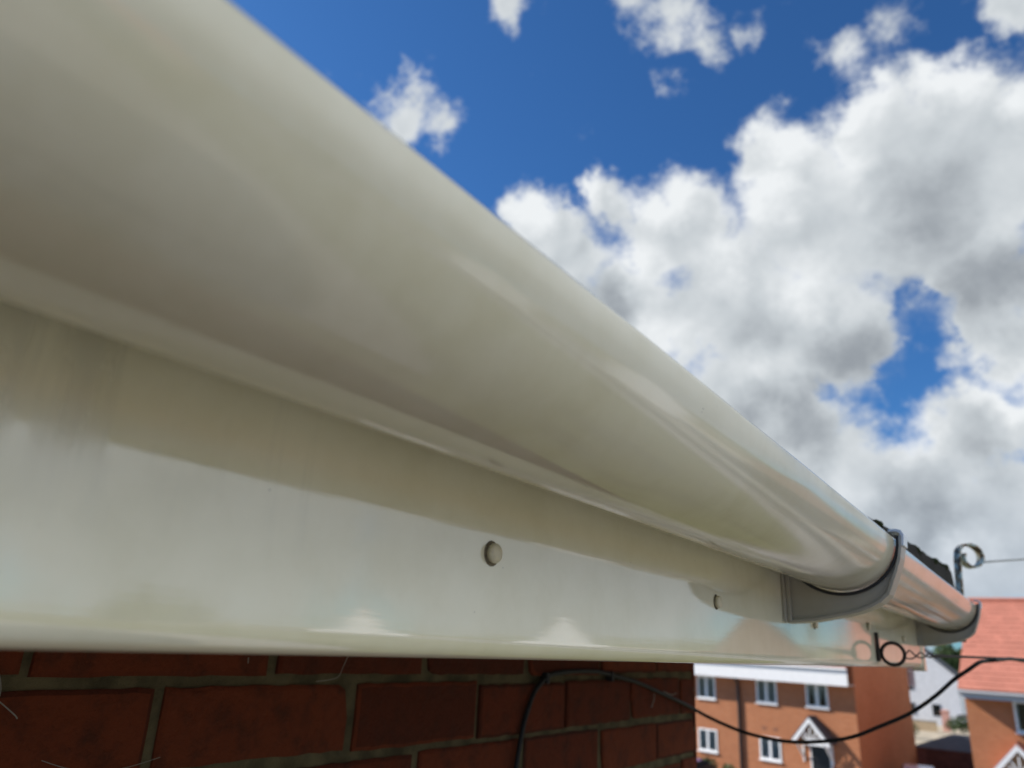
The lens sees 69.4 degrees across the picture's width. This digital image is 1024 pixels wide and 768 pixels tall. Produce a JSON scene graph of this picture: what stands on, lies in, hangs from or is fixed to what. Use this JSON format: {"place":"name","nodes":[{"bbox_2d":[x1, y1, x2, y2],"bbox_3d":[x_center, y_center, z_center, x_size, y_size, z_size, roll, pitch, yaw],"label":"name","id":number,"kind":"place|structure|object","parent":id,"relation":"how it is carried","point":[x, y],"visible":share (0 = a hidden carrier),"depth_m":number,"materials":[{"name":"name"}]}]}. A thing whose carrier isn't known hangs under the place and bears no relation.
{"place":"outdoors","nodes":[
{"label":"outdoors","id":0,"kind":"place"},
{"bbox_2d":[229,0,1023,653],"label":"sky","id":1,"kind":"structure","parent":0,"point":[814,209],"materials":[{"name":"blue"}]},
{"bbox_2d":[694,663,917,767],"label":"house","id":2,"kind":"structure","parent":0,"point":[792,702],"depth_m":35.97,"materials":[{"name":"orange brick"}]},
{"bbox_2d":[696,675,716,700],"bbox_3d":[10.304,16.133,39.286,0.120,1.160,1.200,20,-25,-40],"label":"window","id":3,"kind":"structure","parent":2,"relation":"in","point":[706,688],"depth_m":39.30,"materials":[{"name":"white plastic"}]},
{"bbox_2d":[697,727,718,753],"bbox_3d":[10.173,18.528,38.450,0.120,1.120,1.220,20,-25,-40],"label":"window","id":4,"kind":"structure","parent":2,"relation":"in","point":[708,741],"depth_m":38.46,"materials":[{"name":"white plastic"}]},
{"bbox_2d":[755,679,778,705],"bbox_3d":[12.675,15.362,36.901,0.120,1.160,1.200,20,-25,-40],"label":"window","id":5,"kind":"structure","parent":2,"relation":"in","point":[766,690],"depth_m":36.90,"materials":[{"name":"white plastic"}]},
{"bbox_2d":[759,736,782,762],"bbox_3d":[12.572,17.778,36.031,0.120,1.100,1.210,20,-25,-40],"label":"window","id":6,"kind":"structure","parent":2,"relation":"in","point":[770,751],"depth_m":36.01,"materials":[{"name":"white plastic"}]},
{"bbox_2d":[805,683,829,709],"bbox_3d":[14.455,14.797,35.106,0.120,1.140,1.180,20,-25,-40],"label":"window","id":7,"kind":"structure","parent":2,"relation":"in","point":[816,694],"depth_m":35.10,"materials":[{"name":"white plastic"}]},
{"bbox_2d":[811,745,830,767],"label":"door","id":8,"kind":"structure","parent":2,"relation":"in","point":[820,757],"depth_m":34.28,"materials":[{"name":"black paint"}]},
{"bbox_2d":[909,647,966,725],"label":"house","id":9,"kind":"structure","parent":0,"point":[936,676],"depth_m":77.86,"materials":[{"name":"white paint"}]},
{"bbox_2d":[911,702,916,714],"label":"window","id":10,"kind":"structure","parent":9,"relation":"in","point":[913,705],"depth_m":78.30,"materials":[{"name":"grey glass"}]},
{"bbox_2d":[931,704,940,716],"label":"window","id":11,"kind":"structure","parent":9,"relation":"in","point":[936,708],"depth_m":77.12,"materials":[{"name":"grey glass"}]},
{"bbox_2d":[914,726,969,744],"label":"gravel yard","id":12,"kind":"structure","parent":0,"point":[923,736],"depth_m":67.13,"materials":[{"name":"beige gravel"}]},
{"bbox_2d":[913,721,919,735],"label":"shrub","id":13,"kind":"object","parent":12,"relation":"on","point":[918,729],"visible":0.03,"depth_m":62.48,"materials":[{"name":"green plant"}]},
{"bbox_2d":[913,719,937,731],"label":"garden wall","id":14,"kind":"structure","parent":12,"relation":"on","point":[926,725],"depth_m":70.04,"materials":[{"name":"stone"}]},
{"bbox_2d":[940,709,951,731],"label":"gate pillar","id":15,"kind":"structure","parent":12,"relation":"on","point":[945,715],"depth_m":70.62,"materials":[{"name":"pink brick"}]},
{"bbox_2d":[945,715,969,733],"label":"shrub","id":16,"kind":"object","parent":12,"relation":"on","point":[962,723],"visible":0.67,"depth_m":67.65,"materials":[{"name":"green plant"}]},
{"bbox_2d":[916,734,973,767],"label":"garage","id":17,"kind":"structure","parent":0,"point":[952,751],"depth_m":36.85,"materials":[{"name":"brown brick"}]},
{"bbox_2d":[926,750,973,767],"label":"door","id":18,"kind":"structure","parent":17,"relation":"in","point":[936,759],"depth_m":36.47,"materials":[{"name":"brown wood"}]},
{"bbox_2d":[956,714,967,728],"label":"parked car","id":19,"kind":"object","parent":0,"point":[963,715],"visible":0.02,"depth_m":74.03,"materials":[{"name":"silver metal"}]},
{"bbox_2d":[957,598,1023,767],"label":"house","id":20,"kind":"structure","parent":0,"point":[992,693],"depth_m":29.16,"materials":[{"name":"orange brick"}]},
{"bbox_2d":[1012,702,1023,734],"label":"window","id":21,"kind":"structure","parent":20,"relation":"in","point":[1018,707],"depth_m":28.43,"materials":[{"name":"white plastic"}]},
{"label":"ground","id":22,"kind":"structure","parent":0,"visible":0},
{"bbox_2d":[0,518,954,767],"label":"brick house","id":23,"kind":"structure","parent":22,"relation":"on","point":[85,709],"depth_m":0.78,"materials":[{"name":"red brick"}]},
{"bbox_2d":[0,678,159,767],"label":"cobweb","id":24,"kind":"object","parent":23,"relation":"attached to","point":[7,708],"visible":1,"depth_m":0.53,"materials":[{"name":"brown"}]},
{"bbox_2d":[248,656,347,681],"bbox_3d":[-0.211,0.285,0.743,0.006,0.028,0.129,-10,-23,33],"label":"cobweb","id":25,"kind":"object","parent":23,"relation":"attached to","point":[322,680],"visible":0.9,"depth_m":0.77,"materials":[{"name":"brown"}]},
{"bbox_2d":[0,0,895,591],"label":"gutter","id":26,"kind":"object","parent":23,"relation":"attached to","point":[226,188],"visible":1,"depth_m":0.18,"materials":[{"name":"plastic"}]},
{"bbox_2d":[0,300,926,670],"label":"fascia board","id":27,"kind":"object","parent":23,"relation":"attached to","point":[154,502],"visible":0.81,"depth_m":0.27,"materials":[{"name":"plastic"}]},
{"bbox_2d":[780,529,907,623],"bbox_3d":[0.334,0.194,0.742,0.117,0.090,0.040,-10,-23,33],"label":"gutter bracket","id":28,"kind":"object","parent":27,"relation":"attached to","point":[803,602],"visible":0.85,"depth_m":0.73,"materials":[{"name":"plastic"}]},
{"bbox_2d":[874,632,905,666],"bbox_3d":[0.566,0.397,1.105,0.041,0.048,0.014,-5,-21,21],"label":"anchor hook","id":29,"kind":"object","parent":27,"relation":"attached to","point":[879,652],"visible":1,"depth_m":1.11,"materials":[{"name":"metal"}]},
{"bbox_2d":[915,600,981,645],"bbox_3d":[0.863,0.472,1.457,0.117,0.090,0.040,-10,-23,33],"label":"gutter bracket","id":30,"kind":"object","parent":27,"relation":"attached to","point":[928,635],"visible":0.81,"depth_m":1.45,"materials":[{"name":"plastic"}]},
{"bbox_2d":[953,543,984,641],"bbox_3d":[0.952,0.439,1.567,0.121,0.205,0.047,1,-19,5],"label":"scroll bracket","id":31,"kind":"object","parent":27,"relation":"attached to","point":[960,559],"visible":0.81,"depth_m":1.59,"materials":[{"name":"metal"}]},
{"bbox_2d":[834,550,976,630],"bbox_3d":[0.604,0.322,1.115,0.111,0.066,0.958,-10,-23,33],"label":"gutter","id":32,"kind":"object","parent":23,"relation":"attached to","point":[924,594],"visible":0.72,"depth_m":1.00,"materials":[{"name":"plastic"}]},
{"bbox_2d":[931,644,961,672],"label":"tree","id":33,"kind":"object","parent":22,"relation":"on","point":[948,649],"visible":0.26,"depth_m":112.97,"materials":[{"name":"green plant"}]},
{"label":"driveway","id":34,"kind":"structure","parent":0,"visible":0},
{"bbox_2d":[697,758,714,767],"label":"parked car","id":35,"kind":"object","parent":34,"relation":"on","point":[701,763],"visible":0.07,"depth_m":32.92,"materials":[{"name":"paint"}]},
{"bbox_2d":[699,756,718,767],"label":"shrub","id":36,"kind":"object","parent":34,"relation":"on","point":[715,765],"visible":0.26,"depth_m":36.85,"materials":[{"name":"green plant"}]},
{"bbox_2d":[722,763,734,767],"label":"shrub","id":37,"kind":"object","parent":34,"relation":"on","point":[725,765],"visible":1,"depth_m":33.53,"materials":[{"name":"plant"}]},
{"bbox_2d":[901,763,932,767],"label":"parked car","id":38,"kind":"object","parent":34,"relation":"on","point":[906,765],"visible":1,"depth_m":33.66,"materials":[{"name":"white paint"}]},
{"label":"pavement","id":39,"kind":"structure","parent":0,"visible":0},
{"bbox_3d":[18.001,7.783,15.197,1.000,9.700,0.309,-10,-23,33],"label":"telegraph pole","id":40,"kind":"object","parent":39,"relation":"on","visible":0},
{"bbox_2d":[905,650,1023,659],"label":"support wire","id":41,"kind":"object","parent":40,"relation":"attached to","point":[952,656],"visible":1,"depth_m":1.21,"materials":[{"name":"metal"}]},
{"bbox_2d":[513,657,1023,767],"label":"drop cable","id":42,"kind":"object","parent":41,"relation":"hanging from","point":[546,676],"visible":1,"depth_m":1.34,"materials":[{"name":"black rubber"}]},
{"bbox_2d":[984,558,1023,562],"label":"stay wire","id":43,"kind":"object","parent":40,"relation":"attached to","point":[990,561],"visible":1,"depth_m":1.67,"materials":[{"name":"grey metal"}]}
]}

